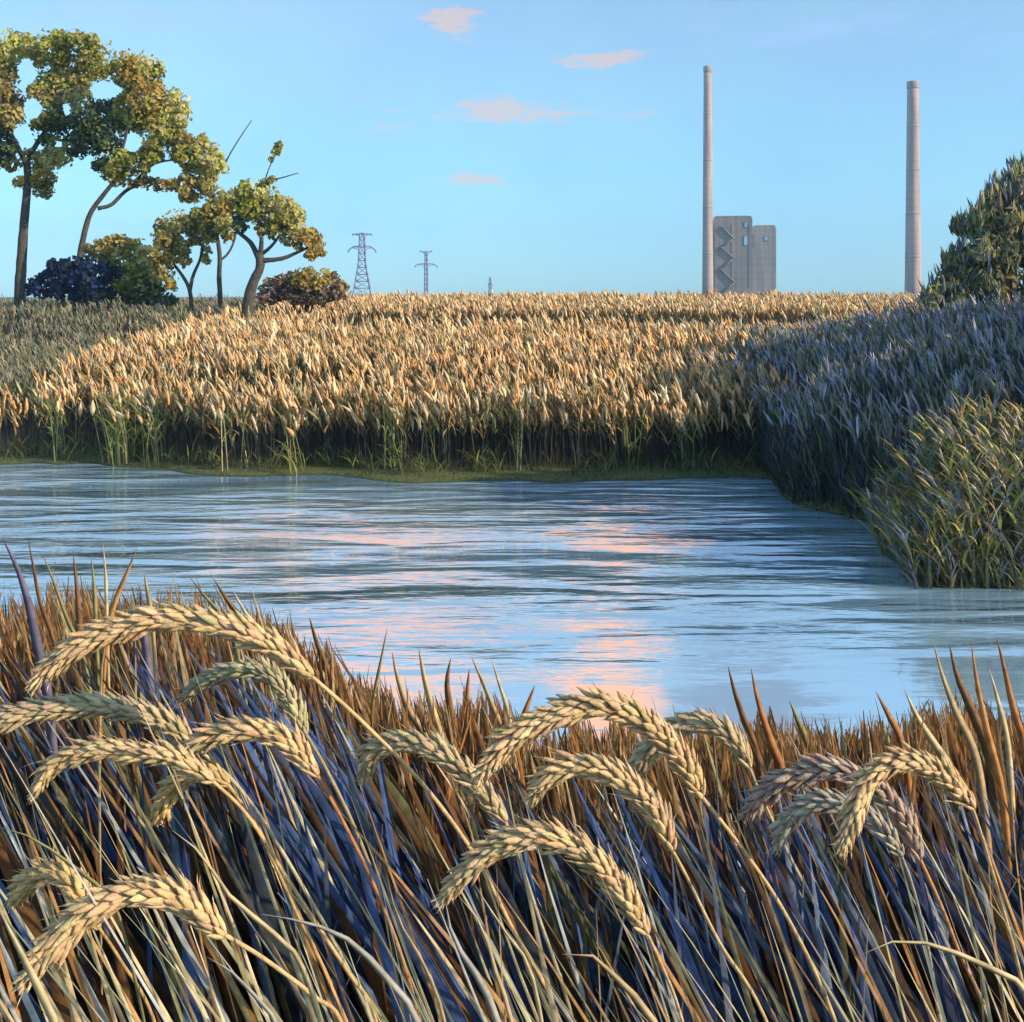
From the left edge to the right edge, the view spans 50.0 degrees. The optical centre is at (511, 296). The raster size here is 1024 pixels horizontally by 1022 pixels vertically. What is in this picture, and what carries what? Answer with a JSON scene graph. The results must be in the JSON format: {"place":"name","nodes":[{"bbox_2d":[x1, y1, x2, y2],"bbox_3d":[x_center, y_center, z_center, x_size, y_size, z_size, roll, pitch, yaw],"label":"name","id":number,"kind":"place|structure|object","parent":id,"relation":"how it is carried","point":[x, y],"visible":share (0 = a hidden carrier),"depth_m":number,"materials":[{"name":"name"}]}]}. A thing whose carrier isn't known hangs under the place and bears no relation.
{"place":"outdoors","nodes":[
{"label":"outdoors","id":0,"kind":"place"},
{"bbox_2d":[91,558,99,688],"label":"grass blade","id":1,"kind":"object","parent":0,"point":[95,616],"depth_m":1.80,"materials":[{"name":"brown plant"}]},
{"bbox_2d":[0,297,1021,587],"bbox_3d":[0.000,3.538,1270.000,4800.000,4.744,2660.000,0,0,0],"label":"ground","id":2,"kind":"structure","parent":0,"point":[560,473],"depth_m":31.71,"materials":[{"name":"green plant"}]},
{"bbox_2d":[0,911,57,1021],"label":"grass blade","id":3,"kind":"object","parent":2,"relation":"on","point":[39,990],"depth_m":0.76,"materials":[{"name":"beige plant"}]},
{"bbox_2d":[2,538,61,804],"bbox_3d":[-0.634,0.855,1.510,0.124,1.049,0.026,0,0,-21],"label":"grass blade","id":4,"kind":"object","parent":2,"relation":"on","point":[37,644],"depth_m":1.50,"materials":[{"name":"plant"}]},
{"bbox_2d":[28,540,75,787],"bbox_3d":[-0.640,0.870,1.613,0.132,1.037,0.020,0,0,-20],"label":"grass blade","id":5,"kind":"object","parent":2,"relation":"on","point":[46,621],"depth_m":1.60,"materials":[{"name":"plant"}]},
{"bbox_2d":[0,27,116,339],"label":"tree","id":6,"kind":"object","parent":2,"relation":"on","point":[56,87],"visible":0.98,"depth_m":65.62,"materials":[{"name":"green plant"}]},
{"bbox_2d":[42,553,96,723],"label":"grass blade","id":7,"kind":"object","parent":2,"relation":"on","point":[68,622],"depth_m":1.70,"materials":[{"name":"brown plant"}]},
{"bbox_2d":[23,255,120,338],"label":"shrub","id":8,"kind":"object","parent":2,"relation":"on","point":[80,275],"visible":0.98,"depth_m":60.60,"materials":[{"name":"blue plant"}]},
{"bbox_2d":[0,827,145,1021],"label":"grass blade","id":9,"kind":"object","parent":2,"relation":"on","point":[83,874],"depth_m":0.90,"materials":[{"name":"beige plant"}]},
{"bbox_2d":[2,847,155,1021],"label":"wheat stalk","id":10,"kind":"object","parent":2,"relation":"on","point":[59,873],"visible":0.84,"depth_m":0.97,"materials":[{"name":"plant"}]},
{"bbox_2d":[73,555,85,729],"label":"grass blade","id":11,"kind":"object","parent":2,"relation":"on","point":[79,622],"depth_m":1.80,"materials":[{"name":"plant"}]},
{"bbox_2d":[98,647,105,994],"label":"grass blade","id":12,"kind":"object","parent":2,"relation":"on","point":[99,804],"depth_m":1.30,"materials":[{"name":"beige plant"}]},
{"bbox_2d":[103,547,110,726],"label":"grass blade","id":13,"kind":"object","parent":2,"relation":"on","point":[106,614],"depth_m":1.70,"materials":[{"name":"beige plant"}]},
{"bbox_2d":[95,550,136,815],"bbox_3d":[-0.568,0.863,1.513,0.115,1.037,0.017,0,0,22],"label":"grass blade","id":14,"kind":"object","parent":2,"relation":"on","point":[116,596],"depth_m":1.50,"materials":[{"name":"brown plant"}]},
{"bbox_2d":[81,233,179,340],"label":"shrub","id":15,"kind":"object","parent":2,"relation":"on","point":[136,272],"visible":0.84,"depth_m":61.62,"materials":[{"name":"green plant"}]},
{"bbox_2d":[0,293,291,441],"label":"reeds","id":16,"kind":"object","parent":2,"relation":"on","point":[49,312],"visible":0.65,"depth_m":54.51,"materials":[{"name":"plant"}]},
{"bbox_2d":[140,589,159,781],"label":"grass blade","id":17,"kind":"object","parent":2,"relation":"on","point":[146,653],"depth_m":1.60,"materials":[{"name":"plant"}]},
{"bbox_2d":[144,573,157,707],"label":"grass blade","id":18,"kind":"object","parent":2,"relation":"on","point":[149,603],"depth_m":1.80,"materials":[{"name":"brown plant"}]},
{"bbox_2d":[68,48,251,316],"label":"tree","id":19,"kind":"object","parent":2,"relation":"on","point":[149,113],"visible":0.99,"depth_m":63.62,"materials":[{"name":"green plant"}]},
{"bbox_2d":[10,865,342,1021],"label":"wheat stalk","id":20,"kind":"object","parent":2,"relation":"on","point":[187,903],"visible":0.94,"depth_m":0.84,"materials":[{"name":"plant"}]},
{"bbox_2d":[149,207,214,318],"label":"tree","id":21,"kind":"object","parent":2,"relation":"on","point":[169,238],"visible":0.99,"depth_m":59.75,"materials":[{"name":"green plant"}]},
{"bbox_2d":[0,685,372,1021],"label":"wheat stalk","id":22,"kind":"object","parent":2,"relation":"on","point":[87,705],"visible":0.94,"depth_m":1.08,"materials":[{"name":"plant"}]},
{"bbox_2d":[21,733,377,1021],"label":"wheat stalk","id":23,"kind":"object","parent":2,"relation":"on","point":[190,765],"visible":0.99,"depth_m":0.95,"materials":[{"name":"plant"}]},
{"bbox_2d":[189,184,238,313],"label":"tree","id":24,"kind":"object","parent":2,"relation":"on","point":[219,215],"visible":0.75,"depth_m":60.57,"materials":[{"name":"green plant"}]},
{"bbox_2d":[191,579,268,861],"bbox_3d":[-0.404,0.907,1.712,0.192,0.946,0.019,0,0,-13],"label":"grass blade","id":25,"kind":"object","parent":2,"relation":"on","point":[213,605],"depth_m":1.70,"materials":[{"name":"beige plant"}]},
{"bbox_2d":[213,578,263,710],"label":"grass blade","id":26,"kind":"object","parent":2,"relation":"on","point":[231,605],"depth_m":1.80,"materials":[{"name":"brown plant"}]},
{"bbox_2d":[209,958,276,1021],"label":"grass blade","id":27,"kind":"object","parent":2,"relation":"on","point":[260,1002],"depth_m":0.78,"materials":[{"name":"grey plant"}]},
{"bbox_2d":[147,751,345,1021],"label":"wheat stalk","id":28,"kind":"object","parent":2,"relation":"on","point":[165,798],"visible":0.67,"depth_m":1.07,"materials":[{"name":"plant"}]},
{"bbox_2d":[172,830,323,1021],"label":"grass blade","id":29,"kind":"object","parent":2,"relation":"on","point":[272,932],"depth_m":0.86,"materials":[{"name":"beige plant"}]},
{"bbox_2d":[232,589,278,720],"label":"grass blade","id":30,"kind":"object","parent":2,"relation":"on","point":[251,618],"depth_m":1.70,"materials":[{"name":"beige plant"}]},
{"bbox_2d":[226,140,327,319],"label":"tree","id":31,"kind":"object","parent":2,"relation":"on","point":[255,203],"visible":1,"depth_m":57.78,"materials":[{"name":"green plant"}]},
{"bbox_2d":[174,653,406,979],"bbox_3d":[-0.197,0.880,1.298,0.388,0.957,0.126,0,0,-24],"label":"wheat stalk","id":32,"kind":"object","parent":2,"relation":"on","point":[285,691],"visible":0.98,"depth_m":1.24,"materials":[{"name":"plant"}]},
{"bbox_2d":[24,599,560,1021],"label":"wheat stalk","id":33,"kind":"object","parent":2,"relation":"on","point":[245,632],"visible":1,"depth_m":0.98,"materials":[{"name":"plant"}]},
{"bbox_2d":[177,713,421,1021],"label":"wheat stalk","id":34,"kind":"object","parent":2,"relation":"on","point":[294,747],"visible":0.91,"depth_m":1.03,"materials":[{"name":"plant"}]},
{"bbox_2d":[255,266,351,322],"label":"shrub","id":35,"kind":"object","parent":2,"relation":"on","point":[302,287],"visible":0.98,"depth_m":63.60,"materials":[{"name":"brown plant"}]},
{"bbox_2d":[309,617,350,733],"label":"grass blade","id":36,"kind":"object","parent":2,"relation":"on","point":[318,647],"depth_m":2.00,"materials":[{"name":"brown plant"}]},
{"bbox_2d":[262,914,420,1021],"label":"grass blade","id":37,"kind":"object","parent":2,"relation":"on","point":[402,996],"depth_m":0.82,"materials":[{"name":"grey plant"}]},
{"bbox_2d":[348,233,375,294],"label":"pylon","id":38,"kind":"object","parent":2,"relation":"on","point":[364,246],"visible":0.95,"depth_m":418.59,"materials":[{"name":"metal"}]},
{"bbox_2d":[370,630,386,726],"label":"grass blade","id":39,"kind":"object","parent":2,"relation":"on","point":[377,675],"depth_m":2.00,"materials":[{"name":"beige plant"}]},
{"bbox_2d":[392,652,430,768],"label":"grass blade","id":40,"kind":"object","parent":2,"relation":"on","point":[414,719],"depth_m":2.00,"materials":[{"name":"beige plant"}]},
{"bbox_2d":[387,877,445,1021],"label":"grass blade","id":41,"kind":"object","parent":2,"relation":"on","point":[436,994],"depth_m":0.82,"materials":[{"name":"beige plant"}]},
{"bbox_2d":[415,250,437,294],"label":"pylon","id":42,"kind":"object","parent":2,"relation":"on","point":[426,264],"visible":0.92,"depth_m":559.27,"materials":[{"name":"metal"}]},
{"bbox_2d":[419,650,449,776],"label":"grass blade","id":43,"kind":"object","parent":2,"relation":"on","point":[429,700],"depth_m":2.00,"materials":[{"name":"beige plant"}]},
{"bbox_2d":[444,658,457,751],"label":"grass blade","id":44,"kind":"object","parent":2,"relation":"on","point":[448,700],"depth_m":2.00,"materials":[{"name":"brown plant"}]},
{"bbox_2d":[345,722,573,1016],"bbox_3d":[0.012,0.911,1.237,0.383,0.903,0.132,0,0,-26],"label":"wheat stalk","id":45,"kind":"object","parent":2,"relation":"on","point":[439,750],"visible":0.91,"depth_m":1.17,"materials":[{"name":"plant"}]},
{"bbox_2d":[463,669,472,760],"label":"grass blade","id":46,"kind":"object","parent":2,"relation":"on","point":[467,689],"depth_m":2.10,"materials":[{"name":"brown plant"}]},
{"bbox_2d":[445,901,500,1021],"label":"grass blade","id":47,"kind":"object","parent":2,"relation":"on","point":[487,995],"depth_m":0.84,"materials":[{"name":"beige plant"}]},
{"bbox_2d":[459,896,513,1021],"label":"grass blade","id":48,"kind":"object","parent":2,"relation":"on","point":[503,994],"depth_m":0.80,"materials":[{"name":"beige plant"}]},
{"bbox_2d":[471,657,503,727],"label":"grass blade","id":49,"kind":"object","parent":2,"relation":"on","point":[491,704],"depth_m":2.00,"materials":[{"name":"beige plant"}]},
{"bbox_2d":[488,277,492,292],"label":"pylon","id":50,"kind":"object","parent":2,"relation":"on","point":[490,286],"visible":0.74,"depth_m":899.28,"materials":[{"name":"metal"}]},
{"bbox_2d":[0,288,1009,478],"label":"reeds","id":51,"kind":"object","parent":2,"relation":"on","point":[469,370],"visible":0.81,"depth_m":34.31,"materials":[{"name":"beige plant"}]},
{"bbox_2d":[492,661,517,793],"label":"grass blade","id":52,"kind":"object","parent":2,"relation":"on","point":[505,703],"depth_m":2.00,"materials":[{"name":"beige plant"}]},
{"bbox_2d":[476,887,543,1021],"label":"grass blade","id":53,"kind":"object","parent":2,"relation":"on","point":[535,991],"depth_m":0.82,"materials":[{"name":"beige plant"}]},
{"bbox_2d":[520,685,534,715],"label":"grass blade","id":54,"kind":"object","parent":2,"relation":"on","point":[526,706],"depth_m":2.20,"materials":[{"name":"brown plant"}]},
{"bbox_2d":[431,810,683,1021],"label":"wheat stalk","id":55,"kind":"object","parent":2,"relation":"on","point":[551,838],"visible":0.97,"depth_m":0.89,"materials":[{"name":"plant"}]},
{"bbox_2d":[564,954,657,1021],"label":"grass blade","id":56,"kind":"object","parent":2,"relation":"on","point":[636,999],"depth_m":0.78,"materials":[{"name":"beige plant"}]},
{"bbox_2d":[522,745,767,1021],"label":"wheat stalk","id":57,"kind":"object","parent":2,"relation":"on","point":[628,783],"visible":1,"depth_m":0.92,"materials":[{"name":"plant"}]},
{"bbox_2d":[470,680,836,1021],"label":"wheat stalk","id":58,"kind":"object","parent":2,"relation":"on","point":[567,711],"visible":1,"depth_m":0.98,"materials":[{"name":"plant"}]},
{"bbox_2d":[702,65,712,297],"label":"chimney","id":59,"kind":"object","parent":2,"relation":"on","point":[707,266],"visible":0.99,"depth_m":617.75,"materials":[{"name":"concrete"}]},
{"bbox_2d":[624,705,859,988],"bbox_3d":[0.387,0.925,1.355,0.528,0.917,0.119,0,0,-24],"label":"wheat stalk","id":60,"kind":"object","parent":2,"relation":"on","point":[728,735],"visible":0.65,"depth_m":1.26,"materials":[{"name":"plant"}]},
{"bbox_2d":[713,216,775,296],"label":"power station","id":61,"kind":"object","parent":2,"relation":"on","point":[744,254],"visible":0.94,"depth_m":625.37,"materials":[{"name":"concrete"}]},
{"bbox_2d":[743,235,747,245],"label":"window","id":62,"kind":"structure","parent":61,"relation":"in","point":[745,236],"depth_m":624.97,"materials":[{"name":"glass"}]},
{"bbox_2d":[728,667,768,830],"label":"grass blade","id":63,"kind":"object","parent":2,"relation":"on","point":[749,731],"depth_m":1.90,"materials":[{"name":"brown plant"}]},
{"bbox_2d":[751,669,792,849],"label":"grass blade","id":64,"kind":"object","parent":2,"relation":"on","point":[775,752],"depth_m":1.90,"materials":[{"name":"brown plant"}]},
{"bbox_2d":[789,700,812,755],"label":"grass blade","id":65,"kind":"object","parent":2,"relation":"on","point":[799,726],"depth_m":2.10,"materials":[{"name":"plant"}]},
{"bbox_2d":[764,782,941,1021],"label":"wheat stalk","id":66,"kind":"object","parent":2,"relation":"on","point":[802,807],"visible":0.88,"depth_m":1.08,"materials":[{"name":"plant"}]},
{"bbox_2d":[732,744,988,1021],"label":"wheat stalk","id":67,"kind":"object","parent":2,"relation":"on","point":[810,771],"visible":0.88,"depth_m":1.14,"materials":[{"name":"plant"}]},
{"bbox_2d":[702,282,1023,520],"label":"reeds","id":68,"kind":"object","parent":2,"relation":"on","point":[854,382],"visible":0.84,"depth_m":27.26,"materials":[{"name":"plant"}]},
{"bbox_2d":[876,692,915,873],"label":"grass blade","id":69,"kind":"object","parent":2,"relation":"on","point":[899,737],"depth_m":1.90,"materials":[{"name":"brown plant"}]},
{"bbox_2d":[904,80,921,294],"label":"chimney","id":70,"kind":"object","parent":2,"relation":"on","point":[913,256],"visible":0.96,"depth_m":557.12,"materials":[{"name":"concrete"}]},
{"bbox_2d":[829,740,1023,996],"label":"wheat stalk","id":71,"kind":"object","parent":2,"relation":"on","point":[943,773],"visible":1,"depth_m":0.96,"materials":[{"name":"plant"}]},
{"bbox_2d":[840,387,1023,589],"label":"reed clump","id":72,"kind":"object","parent":2,"relation":"on","point":[940,527],"visible":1,"depth_m":19.35,"materials":[{"name":"green plant"}]},
{"bbox_2d":[904,689,965,887],"bbox_3d":[0.732,1.022,1.811,0.179,0.757,0.021,0,0,-14],"label":"grass blade","id":73,"kind":"object","parent":2,"relation":"on","point":[934,743],"depth_m":1.80,"materials":[{"name":"beige plant"}]},
{"bbox_2d":[864,941,1023,993],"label":"grass blade","id":74,"kind":"object","parent":2,"relation":"on","point":[1001,973],"depth_m":0.78,"materials":[{"name":"beige plant"}]},
{"bbox_2d":[933,642,993,890],"bbox_3d":[0.692,0.947,1.612,0.157,0.885,0.019,0,0,-16],"label":"grass blade","id":75,"kind":"object","parent":2,"relation":"on","point":[968,736],"depth_m":1.60,"materials":[{"name":"beige plant"}]},
{"bbox_2d":[915,152,1023,323],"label":"tree","id":76,"kind":"object","parent":2,"relation":"on","point":[990,225],"visible":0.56,"depth_m":38.66,"materials":[{"name":"green plant"}]},
{"bbox_2d":[949,645,1003,871],"bbox_3d":[0.729,0.958,1.661,0.143,0.869,0.025,0,0,-18],"label":"grass blade","id":77,"kind":"object","parent":2,"relation":"on","point":[975,718],"depth_m":1.65,"materials":[{"name":"brown plant"}]},
{"bbox_2d":[971,642,1011,893],"bbox_3d":[0.677,0.928,1.511,0.100,0.914,0.026,0,0,-27],"label":"grass blade","id":78,"kind":"object","parent":2,"relation":"on","point":[998,776],"depth_m":1.50,"materials":[{"name":"brown plant"}]},
{"bbox_2d":[989,669,1015,870],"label":"grass blade","id":79,"kind":"object","parent":2,"relation":"on","point":[1008,750],"depth_m":1.70,"materials":[{"name":"beige plant"}]},
{"bbox_2d":[996,636,1023,772],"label":"grass blade","id":80,"kind":"object","parent":2,"relation":"on","point":[1015,716],"depth_m":1.60,"materials":[{"name":"brown plant"}]},
{"bbox_2d":[1005,874,1023,900],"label":"grass blade","id":81,"kind":"object","parent":2,"relation":"on","point":[1019,875],"depth_m":0.85,"materials":[{"name":"brown plant"}]},
{"bbox_2d":[0,559,1023,1021],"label":"grass","id":82,"kind":"structure","parent":0,"point":[416,849],"depth_m":1.38,"materials":[{"name":"brown plant"}]},
{"bbox_2d":[0,463,1023,749],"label":"water","id":83,"kind":"structure","parent":0,"point":[666,597],"depth_m":19.17,"materials":[{"name":"blue liquid"}]},
{"bbox_2d":[0,0,1023,296],"label":"sky","id":84,"kind":"structure","parent":0,"point":[546,146],"materials":[{"name":"blue"}]}
]}

